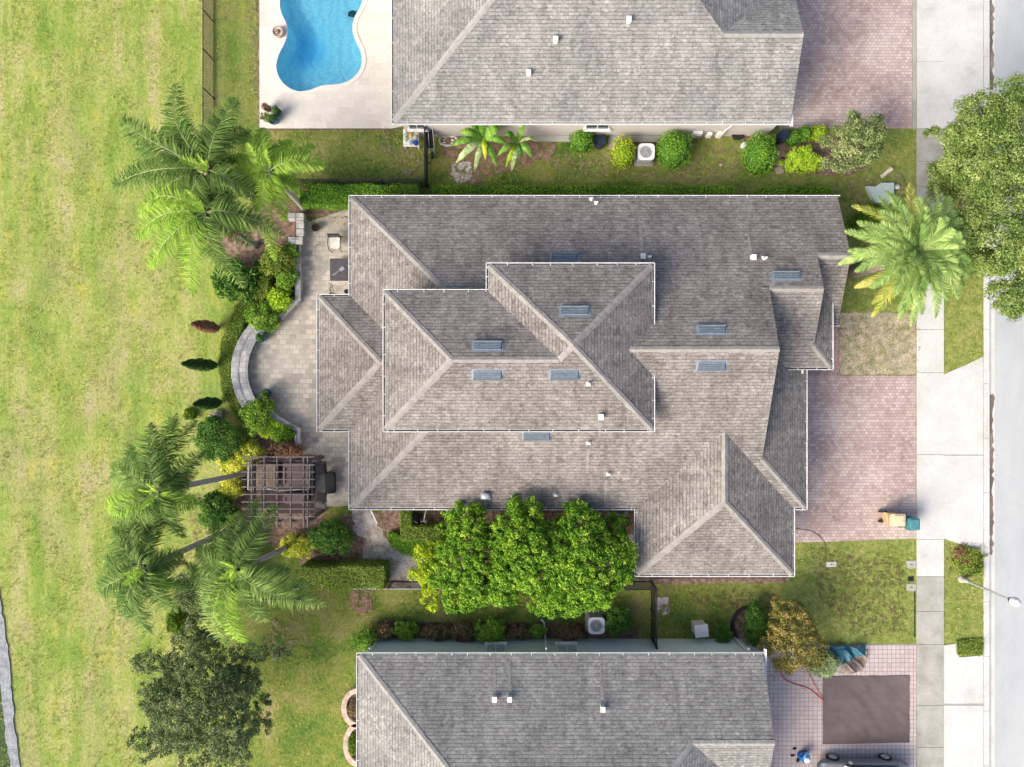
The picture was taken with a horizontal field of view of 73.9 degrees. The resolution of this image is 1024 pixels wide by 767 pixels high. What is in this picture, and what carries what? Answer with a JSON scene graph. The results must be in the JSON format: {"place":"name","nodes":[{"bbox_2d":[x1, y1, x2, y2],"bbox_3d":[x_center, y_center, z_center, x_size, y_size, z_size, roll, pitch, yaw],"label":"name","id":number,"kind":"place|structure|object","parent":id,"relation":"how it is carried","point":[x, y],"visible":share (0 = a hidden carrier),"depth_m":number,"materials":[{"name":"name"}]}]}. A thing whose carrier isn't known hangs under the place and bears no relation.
{"place":"outdoors","nodes":[
{"label":"outdoors","id":0,"kind":"place"},
{"bbox_2d":[0,686,9,766],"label":"pond bank","id":1,"kind":"structure","parent":0,"point":[3,750],"depth_m":37.78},
{"bbox_2d":[0,598,19,766],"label":"pond edge","id":2,"kind":"object","parent":1,"relation":"on","point":[7,694],"visible":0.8,"depth_m":37.44,"materials":[{"name":"stone"}]},
{"bbox_2d":[248,210,350,506],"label":"patio","id":3,"kind":"structure","parent":0,"point":[282,364],"depth_m":37.48,"materials":[{"name":"stone"}]},
{"bbox_2d":[287,213,305,245],"bbox_3d":[-11.794,-8.398,37.260,0.961,0.580,1.700,0,90,0],"label":"stone planter","id":4,"kind":"object","parent":3,"relation":"on","point":[296,228],"visible":0.94,"depth_m":36.97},
{"bbox_2d":[330,258,347,281],"bbox_3d":[-9.191,-6.109,37.023,1.150,0.953,1.200,0,90,0],"label":"outdoor counter","id":5,"kind":"object","parent":3,"relation":"on","point":[336,264],"visible":0.6,"depth_m":36.55,"materials":[{"name":"stone"}]},
{"bbox_2d":[352,510,436,589],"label":"paved path","id":6,"kind":"structure","parent":0,"point":[365,522],"depth_m":37.49,"materials":[{"name":"concrete"}]},
{"bbox_2d":[0,0,985,766],"bbox_3d":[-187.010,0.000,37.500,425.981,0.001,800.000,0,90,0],"label":"lawn","id":7,"kind":"structure","parent":0,"point":[138,300],"depth_m":37.50,"materials":[{"name":"green plant"}]},
{"bbox_2d":[91,514,233,633],"bbox_3d":[-16.595,8.659,32.767,3.954,9.578,5.578,20,90,0],"label":"palm tree","id":8,"kind":"object","parent":7,"relation":"on","point":[134,583],"visible":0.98,"depth_m":29.66,"materials":[{"name":"green plant"}]},
{"bbox_2d":[165,606,185,635],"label":"shrub","id":9,"kind":"object","parent":7,"relation":"on","point":[175,621],"visible":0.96,"depth_m":36.93,"materials":[{"name":"green plant"}]},
{"bbox_2d":[171,570,214,614],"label":"shrub","id":10,"kind":"object","parent":7,"relation":"on","point":[186,599],"visible":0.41,"depth_m":36.42,"materials":[{"name":"green plant"}]},
{"bbox_2d":[181,358,217,371],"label":"cypress","id":11,"kind":"object","parent":7,"relation":"on","point":[201,364],"visible":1,"depth_m":35.31,"materials":[{"name":"green plant"}]},
{"bbox_2d":[202,0,214,161],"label":"wire fence","id":12,"kind":"object","parent":7,"relation":"on","point":[210,57],"visible":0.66,"depth_m":36.75,"materials":[{"name":"black metal"}]},
{"bbox_2d":[126,601,291,766],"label":"oak tree","id":13,"kind":"object","parent":7,"relation":"on","point":[229,677],"visible":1,"depth_m":33.16,"materials":[{"name":"green plant"}]},
{"bbox_2d":[188,412,245,464],"bbox_3d":[-15.882,2.948,36.679,2.740,1.709,2.560,44,90,0],"label":"shrub","id":14,"kind":"object","parent":7,"relation":"on","point":[223,443],"visible":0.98,"depth_m":36.26,"materials":[{"name":"green plant"}]},
{"bbox_2d":[197,487,241,529],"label":"shrub","id":15,"kind":"object","parent":7,"relation":"on","point":[211,503],"visible":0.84,"depth_m":36.43,"materials":[{"name":"green plant"}]},
{"bbox_2d":[217,259,265,420],"bbox_3d":[-14.797,-2.401,37.254,2.341,0.546,8.902,7,90,0],"label":"hedge","id":16,"kind":"object","parent":7,"relation":"on","point":[235,327],"visible":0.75,"depth_m":37.19,"materials":[{"name":"green plant"}]},
{"bbox_2d":[231,324,265,421],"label":"seat wall","id":17,"kind":"structure","parent":7,"relation":"on","point":[245,344],"depth_m":37.08,"materials":[{"name":"stone"}]},
{"bbox_2d":[237,396,274,437],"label":"flowering shrub","id":18,"kind":"object","parent":7,"relation":"on","point":[254,415],"visible":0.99,"depth_m":36.58,"materials":[{"name":"green plant"}]},
{"bbox_2d":[217,198,342,320],"bbox_3d":[-12.848,-7.376,37.522,5.440,0.057,8.840,44,90,0],"label":"garden bed","id":19,"kind":"object","parent":7,"relation":"on","point":[248,254],"visible":0.29,"depth_m":37.49,"materials":[{"name":"soil"}]},
{"bbox_2d":[111,82,263,235],"bbox_3d":[-15.241,-10.352,33.411,6.904,8.283,6.824,0,90,0],"label":"palm tree","id":20,"kind":"object","parent":19,"relation":"on","point":[183,157],"visible":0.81,"depth_m":30.45,"materials":[{"name":"green plant"}]},
{"bbox_2d":[134,181,284,295],"bbox_3d":[-14.794,-7.043,33.566,5.967,7.975,5.532,34,90,0],"label":"palm tree","id":21,"kind":"object","parent":19,"relation":"on","point":[220,215],"visible":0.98,"depth_m":31.21,"materials":[{"name":"green plant"}]},
{"bbox_2d":[210,254,259,304],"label":"shrub","id":22,"kind":"object","parent":19,"relation":"on","point":[229,291],"visible":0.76,"depth_m":36.46,"materials":[{"name":"green plant"}]},
{"bbox_2d":[243,301,280,333],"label":"flowering shrub","id":23,"kind":"object","parent":19,"relation":"on","point":[265,320],"visible":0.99,"depth_m":36.58,"materials":[{"name":"green plant"}]},
{"bbox_2d":[253,271,273,302],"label":"flowering shrub","id":24,"kind":"object","parent":19,"relation":"on","point":[266,285],"visible":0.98,"depth_m":36.81,"materials":[{"name":"green plant"}]},
{"bbox_2d":[225,127,325,259],"bbox_3d":[-11.983,-9.803,33.968,4.263,7.175,5.762,40,90,0],"label":"palm tree","id":25,"kind":"object","parent":19,"relation":"on","point":[259,161],"visible":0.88,"depth_m":31.98,"materials":[{"name":"green plant"}]},
{"bbox_2d":[254,243,299,277],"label":"flowering shrub","id":26,"kind":"object","parent":19,"relation":"on","point":[275,267],"visible":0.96,"depth_m":36.58,"materials":[{"name":"green plant"}]},
{"bbox_2d":[265,287,293,314],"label":"flowering shrub","id":27,"kind":"object","parent":19,"relation":"on","point":[277,299],"visible":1,"depth_m":36.68,"materials":[{"name":"green plant"}]},
{"bbox_2d":[274,262,298,295],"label":"flowering shrub","id":28,"kind":"object","parent":19,"relation":"on","point":[287,282],"visible":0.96,"depth_m":36.74,"materials":[{"name":"green plant"}]},
{"bbox_2d":[278,245,302,319],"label":"garden wall","id":29,"kind":"structure","parent":7,"relation":"on","point":[297,302],"depth_m":37.05,"materials":[{"name":"stone"}]},
{"bbox_2d":[262,462,321,512],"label":"pergola deck","id":30,"kind":"structure","parent":7,"relation":"on","point":[280,497],"depth_m":37.47,"materials":[{"name":"wood"}]},
{"bbox_2d":[241,455,323,527],"bbox_3d":[-11.903,5.527,36.129,3.798,2.743,3.684,0,90,0],"label":"pergola","id":31,"kind":"object","parent":30,"relation":"on","point":[264,460],"visible":0.91,"depth_m":34.84,"materials":[{"name":"wood"}]},
{"bbox_2d":[283,462,306,485],"bbox_3d":[-11.734,4.944,37.059,1.358,0.643,1.304,0,90,0],"label":"table","id":32,"kind":"object","parent":30,"relation":"on","point":[295,475],"visible":0.6,"depth_m":36.98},
{"bbox_2d":[258,0,402,130],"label":"deck edge","id":33,"kind":"object","parent":7,"relation":"on","point":[310,129],"visible":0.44,"depth_m":37.45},
{"bbox_2d":[259,0,402,127],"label":"pool deck","id":34,"kind":"structure","parent":7,"relation":"on","point":[363,100],"depth_m":37.45,"materials":[{"name":"concrete"}]},
{"bbox_2d":[272,0,366,95],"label":"swimming pool","id":35,"kind":"structure","parent":34,"relation":"in","point":[320,47],"depth_m":38.51,"materials":[{"name":"liquid"}]},
{"bbox_2d":[298,182,421,210],"bbox_3d":[-8.166,-10.088,36.832,6.608,1.383,1.334,0,90,0],"label":"hedge","id":36,"kind":"object","parent":7,"relation":"on","point":[320,196],"visible":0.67,"depth_m":36.37,"materials":[{"name":"green plant"}]},
{"bbox_2d":[294,179,426,186],"bbox_3d":[-8.152,-10.851,36.885,7.127,1.430,0.062,0,90,0],"label":"wire fence","id":37,"kind":"object","parent":7,"relation":"on","point":[381,181],"visible":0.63,"depth_m":36.57,"materials":[{"name":"black metal"}]},
{"bbox_2d":[350,589,373,614],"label":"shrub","id":38,"kind":"object","parent":7,"relation":"on","point":[353,597],"visible":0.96,"depth_m":37.47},
{"bbox_2d":[350,627,378,651],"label":"border plant","id":39,"kind":"object","parent":7,"relation":"on","point":[365,639],"visible":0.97,"depth_m":36.49,"materials":[{"name":"green plant"}]},
{"bbox_2d":[232,432,633,590],"bbox_3d":[-4.411,8.052,37.520,23.081,0.060,7.195,12,90,0],"label":"pergola bed","id":40,"kind":"object","parent":7,"relation":"on","point":[387,524],"visible":0.12,"depth_m":37.49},
{"bbox_2d":[103,413,249,542],"bbox_3d":[-16.334,4.486,32.970,4.266,9.181,6.238,0,90,0],"label":"palm tree","id":41,"kind":"object","parent":40,"relation":"on","point":[169,492],"visible":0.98,"depth_m":30.10,"materials":[{"name":"green plant"}]},
{"bbox_2d":[215,477,244,501],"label":"yellow shrub","id":42,"kind":"object","parent":40,"relation":"on","point":[231,488],"visible":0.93,"depth_m":36.83,"materials":[{"name":"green plant"}]},
{"bbox_2d":[231,438,266,469],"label":"yellow shrub","id":43,"kind":"object","parent":40,"relation":"on","point":[253,450],"visible":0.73,"depth_m":36.81,"materials":[{"name":"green plant"}]},
{"bbox_2d":[185,497,327,645],"bbox_3d":[-12.427,8.897,33.268,5.604,8.577,6.188,-26,90,0],"label":"palm tree","id":44,"kind":"object","parent":40,"relation":"on","point":[221,581],"visible":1,"depth_m":30.61,"materials":[{"name":"green plant"}]},
{"bbox_2d":[266,439,305,457],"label":"shrub","id":45,"kind":"object","parent":40,"relation":"on","point":[287,448],"visible":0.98,"depth_m":36.85,"materials":[{"name":"brown plant"}]},
{"bbox_2d":[276,530,315,558],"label":"yellow shrub","id":46,"kind":"object","parent":40,"relation":"on","point":[297,547],"visible":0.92,"depth_m":36.82,"materials":[{"name":"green plant"}]},
{"bbox_2d":[307,516,354,557],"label":"shrub","id":47,"kind":"object","parent":40,"relation":"on","point":[336,533],"visible":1,"depth_m":36.52,"materials":[{"name":"green plant"}]},
{"bbox_2d":[298,558,389,591],"bbox_3d":[-9.000,10.295,36.686,4.696,1.677,1.486,0,90,0],"label":"hedge","id":48,"kind":"object","parent":40,"relation":"on","point":[345,574],"visible":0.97,"depth_m":36.07,"materials":[{"name":"green plant"}]},
{"bbox_2d":[386,531,438,560],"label":"hedge","id":49,"kind":"object","parent":40,"relation":"on","point":[406,548],"visible":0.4,"depth_m":37.07,"materials":[{"name":"green plant"}]},
{"bbox_2d":[398,510,444,541],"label":"hedge","id":50,"kind":"object","parent":40,"relation":"on","point":[409,530],"visible":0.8,"depth_m":36.57,"materials":[{"name":"green plant"}]},
{"bbox_2d":[406,540,441,612],"bbox_3d":[-4.449,9.915,35.833,2.075,3.440,3.816,0,90,0],"label":"shrub","id":51,"kind":"object","parent":40,"relation":"on","point":[427,556],"visible":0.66,"depth_m":34.65,"materials":[{"name":"yellow plant"}]},
{"bbox_2d":[426,500,526,614],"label":"privet tree","id":52,"kind":"object","parent":40,"relation":"on","point":[474,588],"visible":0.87,"depth_m":33.72,"materials":[{"name":"green plant"}]},
{"bbox_2d":[489,494,566,597],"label":"privet tree","id":53,"kind":"object","parent":40,"relation":"on","point":[526,538],"visible":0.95,"depth_m":33.25,"materials":[{"name":"green plant"}]},
{"bbox_2d":[526,498,638,618],"bbox_3d":[3.521,8.924,35.190,5.618,4.749,6.415,0,90,0],"label":"privet tree","id":54,"kind":"object","parent":40,"relation":"on","point":[582,550],"visible":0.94,"depth_m":33.47,"materials":[{"name":"green plant"}]},
{"bbox_2d":[441,136,555,184],"bbox_3d":[-0.613,-12.568,37.515,6.556,0.071,3.314,0,90,0],"label":"tree bed","id":55,"kind":"object","parent":7,"relation":"on","point":[451,154],"visible":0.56,"depth_m":37.48,"materials":[{"name":"soil"}]},
{"bbox_2d":[452,125,506,170],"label":"banana plant","id":56,"kind":"object","parent":55,"relation":"on","point":[480,136],"visible":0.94,"depth_m":35.75,"materials":[{"name":"green plant"}]},
{"bbox_2d":[498,125,536,171],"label":"banana plant","id":57,"kind":"object","parent":55,"relation":"on","point":[519,147],"visible":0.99,"depth_m":35.85,"materials":[{"name":"green plant"}]},
{"bbox_2d":[375,619,640,638],"bbox_3d":[-0.382,13.585,37.517,14.912,0.065,1.211,0,90,0],"label":"house border","id":58,"kind":"object","parent":7,"relation":"on","point":[587,635],"visible":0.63,"depth_m":37.48,"materials":[{"name":"soil"}]},
{"bbox_2d":[393,620,419,641],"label":"border plant","id":59,"kind":"object","parent":58,"relation":"on","point":[403,631],"visible":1,"depth_m":36.84,"materials":[{"name":"green plant"}]},
{"bbox_2d":[419,623,451,641],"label":"border plant","id":60,"kind":"object","parent":58,"relation":"on","point":[439,632],"visible":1,"depth_m":36.91,"materials":[{"name":"brown plant"}]},
{"bbox_2d":[450,620,478,642],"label":"border plant","id":61,"kind":"object","parent":58,"relation":"on","point":[459,631],"visible":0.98,"depth_m":36.82,"materials":[{"name":"brown plant"}]},
{"bbox_2d":[473,616,506,643],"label":"border plant","id":62,"kind":"object","parent":58,"relation":"on","point":[492,630],"visible":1,"depth_m":36.53,"materials":[{"name":"green plant"}]},
{"bbox_2d":[553,622,585,640],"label":"border plant","id":63,"kind":"object","parent":58,"relation":"on","point":[564,629],"visible":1,"depth_m":36.94,"materials":[{"name":"brown plant"}]},
{"bbox_2d":[585,611,604,633],"bbox_3d":[4.541,13.032,37.060,1.050,0.880,1.050,0,90,0],"label":"air conditioner","id":64,"kind":"object","parent":58,"relation":"on","point":[594,622],"visible":1,"depth_m":36.69,"materials":[{"name":"white metal"}]},
{"bbox_2d":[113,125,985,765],"bbox_3d":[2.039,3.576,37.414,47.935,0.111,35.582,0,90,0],"label":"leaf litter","id":65,"kind":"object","parent":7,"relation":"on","point":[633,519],"visible":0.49,"depth_m":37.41,"materials":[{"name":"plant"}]},
{"bbox_2d":[356,619,774,766],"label":"house","id":66,"kind":"structure","parent":7,"relation":"on","point":[545,702],"depth_m":33.93,"materials":[{"name":"grey"}]},
{"bbox_2d":[568,129,594,154],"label":"shrub","id":67,"kind":"object","parent":7,"relation":"on","point":[582,141],"visible":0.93,"depth_m":36.59,"materials":[{"name":"green plant"}]},
{"bbox_2d":[316,195,850,576],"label":"house","id":68,"kind":"structure","parent":7,"relation":"on","point":[649,360],"depth_m":33.43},
{"bbox_2d":[432,184,735,194],"bbox_3d":[3.841,-10.184,36.928,16.343,1.191,1.102,0,90,0],"label":"hedge","id":69,"kind":"object","parent":7,"relation":"on","point":[535,189],"visible":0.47,"depth_m":36.54,"materials":[{"name":"green plant"}]},
{"bbox_2d":[391,0,803,142],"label":"house","id":70,"kind":"structure","parent":7,"relation":"on","point":[644,71],"depth_m":33.86,"materials":[{"name":"grey"}]},
{"bbox_2d":[603,604,635,638],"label":"border plant","id":71,"kind":"object","parent":7,"relation":"on","point":[616,619],"visible":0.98,"depth_m":36.68,"materials":[{"name":"green plant"}]},
{"bbox_2d":[609,135,635,170],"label":"shrub","id":72,"kind":"object","parent":7,"relation":"on","point":[623,150],"visible":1,"depth_m":36.51,"materials":[{"name":"green plant"}]},
{"bbox_2d":[542,148,734,183],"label":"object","id":73,"kind":"object","parent":7,"relation":"on","point":[643,174],"visible":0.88,"depth_m":37.44,"materials":[{"name":"plant"}]},
{"bbox_2d":[634,143,654,166],"bbox_3d":[7.228,-12.467,37.060,1.050,0.880,1.050,0,90,0],"label":"air conditioner","id":74,"kind":"object","parent":7,"relation":"on","point":[645,154],"visible":1,"depth_m":36.69,"materials":[{"name":"white metal"}]},
{"bbox_2d":[655,129,694,171],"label":"shrub","id":75,"kind":"object","parent":7,"relation":"on","point":[673,150],"visible":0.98,"depth_m":36.31,"materials":[{"name":"green plant"}]},
{"bbox_2d":[635,577,788,584],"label":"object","id":76,"kind":"object","parent":7,"relation":"on","point":[707,581],"visible":0.6,"depth_m":37.46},
{"bbox_2d":[740,598,769,648],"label":"shrub","id":77,"kind":"object","parent":7,"relation":"on","point":[755,621],"visible":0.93,"depth_m":36.38,"materials":[{"name":"green plant"}]},
{"bbox_2d":[739,129,779,177],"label":"shrub","id":78,"kind":"object","parent":7,"relation":"on","point":[758,155],"visible":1,"depth_m":36.24,"materials":[{"name":"green plant"}]},
{"bbox_2d":[756,594,828,674],"bbox_3d":[14.633,13.150,36.123,3.736,2.877,4.033,0,90,0],"label":"shrub","id":79,"kind":"object","parent":7,"relation":"on","point":[775,636],"visible":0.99,"depth_m":35.21,"materials":[{"name":"orange plant"}]},
{"bbox_2d":[754,185,831,194],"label":"hedge","id":80,"kind":"object","parent":7,"relation":"on","point":[800,190],"visible":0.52,"depth_m":36.54,"materials":[{"name":"green plant"}]},
{"bbox_2d":[742,134,867,175],"bbox_3d":[16.114,-12.573,37.512,6.989,0.076,2.321,0,90,0],"label":"planting bed","id":81,"kind":"object","parent":7,"relation":"on","point":[823,154],"visible":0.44,"depth_m":37.47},
{"bbox_2d":[778,144,821,173],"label":"shrub","id":82,"kind":"object","parent":81,"relation":"on","point":[800,155],"visible":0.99,"depth_m":36.69,"materials":[{"name":"green plant"}]},
{"bbox_2d":[817,108,887,173],"bbox_3d":[17.590,-12.456,35.968,3.561,3.186,3.317,0,90,0],"label":"shrub","id":83,"kind":"object","parent":81,"relation":"on","point":[874,127],"visible":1,"depth_m":34.94,"materials":[{"name":"green plant"}]},
{"bbox_2d":[807,648,842,678],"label":"shrub","id":84,"kind":"object","parent":7,"relation":"on","point":[829,668],"visible":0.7,"depth_m":36.75,"materials":[{"name":"green plant"}]},
{"bbox_2d":[846,200,886,233],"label":"shrub","id":85,"kind":"object","parent":7,"relation":"on","point":[860,215],"visible":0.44,"depth_m":36.83,"materials":[{"name":"green plant"}]},
{"bbox_2d":[846,172,908,204],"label":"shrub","id":86,"kind":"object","parent":7,"relation":"on","point":[858,191],"visible":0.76,"depth_m":37.47,"materials":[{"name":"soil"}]},
{"bbox_2d":[865,183,893,203],"bbox_3d":[20.127,-10.418,37.350,1.473,0.300,1.091,0,90,0],"label":"utility box","id":87,"kind":"object","parent":86,"relation":"on","point":[875,192],"visible":0.73,"depth_m":37.20,"materials":[{"name":"green paint"}]},
{"bbox_2d":[839,312,916,374],"bbox_3d":[20.125,-2.200,37.516,4.300,0.068,3.472,0,90,0],"label":"dry patch","id":88,"kind":"object","parent":7,"relation":"on","point":[848,323],"visible":0.91,"depth_m":37.48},
{"bbox_2d":[838,183,979,325],"bbox_3d":[19.094,-6.188,34.081,6.509,6.976,6.652,-24,90,0],"label":"palm tree","id":89,"kind":"object","parent":7,"relation":"on","point":[923,245],"visible":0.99,"depth_m":31.67,"materials":[{"name":"green plant"}]},
{"bbox_2d":[912,0,915,128],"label":"driveway edging","id":90,"kind":"object","parent":7,"relation":"on","point":[913,64],"visible":1,"depth_m":37.48,"materials":[{"name":"grey concrete"}]},
{"bbox_2d":[949,545,983,575],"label":"weedy soil","id":91,"kind":"structure","parent":7,"relation":"on","point":[971,567],"depth_m":37.45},
{"bbox_2d":[951,542,987,577],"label":"groundcover plant","id":92,"kind":"object","parent":91,"relation":"on","point":[968,570],"visible":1,"depth_m":37.32,"materials":[{"name":"green plant"}]},
{"bbox_2d":[955,637,984,656],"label":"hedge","id":93,"kind":"object","parent":7,"relation":"on","point":[969,646],"visible":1,"depth_m":37.41,"materials":[{"name":"green plant"}]},
{"bbox_2d":[922,71,1023,322],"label":"oak tree","id":94,"kind":"object","parent":7,"relation":"on","point":[973,142],"visible":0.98,"depth_m":31.74,"materials":[{"name":"green plant"}]},
{"bbox_2d":[805,321,838,374],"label":"entry path","id":95,"kind":"structure","parent":0,"point":[835,371],"depth_m":37.48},
{"bbox_2d":[747,644,915,766],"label":"paver driveway","id":96,"kind":"structure","parent":0,"point":[796,716],"depth_m":37.48,"materials":[{"name":"brick"}]},
{"bbox_2d":[828,644,867,665],"bbox_3d":[18.339,14.865,37.186,2.340,0.496,1.171,0,90,0],"label":"tarp","id":97,"kind":"object","parent":96,"relation":"on","point":[845,653],"visible":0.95,"depth_m":37.23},
{"bbox_2d":[817,753,907,766],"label":"parked car","id":98,"kind":"object","parent":96,"relation":"on","point":[881,760],"visible":1,"depth_m":36.78,"materials":[{"name":"grey paint"}]},
{"bbox_2d":[822,676,909,743],"bbox_3d":[19.465,17.953,37.448,4.784,0.035,3.794,0,90,0],"label":"tarp","id":99,"kind":"object","parent":96,"relation":"on","point":[865,709],"visible":1,"depth_m":37.45,"materials":[{"name":"plastic"}]},
{"bbox_2d":[779,0,911,128],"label":"neighbour driveway","id":100,"kind":"structure","parent":0,"point":[856,54],"depth_m":37.48,"materials":[{"name":"brick"}]},
{"bbox_2d":[795,376,915,541],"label":"driveway","id":101,"kind":"structure","parent":0,"point":[861,451],"depth_m":37.48,"materials":[{"name":"brick"}]},
{"bbox_2d":[811,547,903,636],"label":"dug front lawn","id":102,"kind":"structure","parent":0,"point":[847,600],"depth_m":37.48,"materials":[{"name":"plant"}]},
{"bbox_2d":[917,0,943,575],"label":"sidewalk","id":103,"kind":"structure","parent":0,"point":[930,343],"depth_m":37.47,"materials":[{"name":"concrete"}]},
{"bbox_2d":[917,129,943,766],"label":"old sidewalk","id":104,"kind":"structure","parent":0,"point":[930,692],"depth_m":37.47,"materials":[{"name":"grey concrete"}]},
{"bbox_2d":[943,0,982,766],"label":"driveway apron","id":105,"kind":"object","parent":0,"point":[963,385],"visible":0.91,"depth_m":37.47,"materials":[{"name":"concrete"}]},
{"bbox_2d":[995,0,1023,766],"bbox_3d":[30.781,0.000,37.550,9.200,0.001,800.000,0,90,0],"label":"road","id":106,"kind":"structure","parent":0,"point":[1009,483],"depth_m":37.55,"materials":[{"name":"asphalt"}]},
{"bbox_2d":[984,0,989,766],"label":"kerb","id":107,"kind":"structure","parent":106,"relation":"on","point":[987,453],"depth_m":37.47,"materials":[{"name":"concrete"}]},
{"bbox_2d":[989,0,994,766],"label":"gutter pan","id":108,"kind":"object","parent":106,"relation":"on","point":[992,572],"visible":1,"depth_m":37.55,"materials":[{"name":"concrete"}]},
{"bbox_2d":[989,0,994,554],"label":"gutter dirt","id":109,"kind":"structure","parent":108,"relation":"on","point":[992,397],"depth_m":37.54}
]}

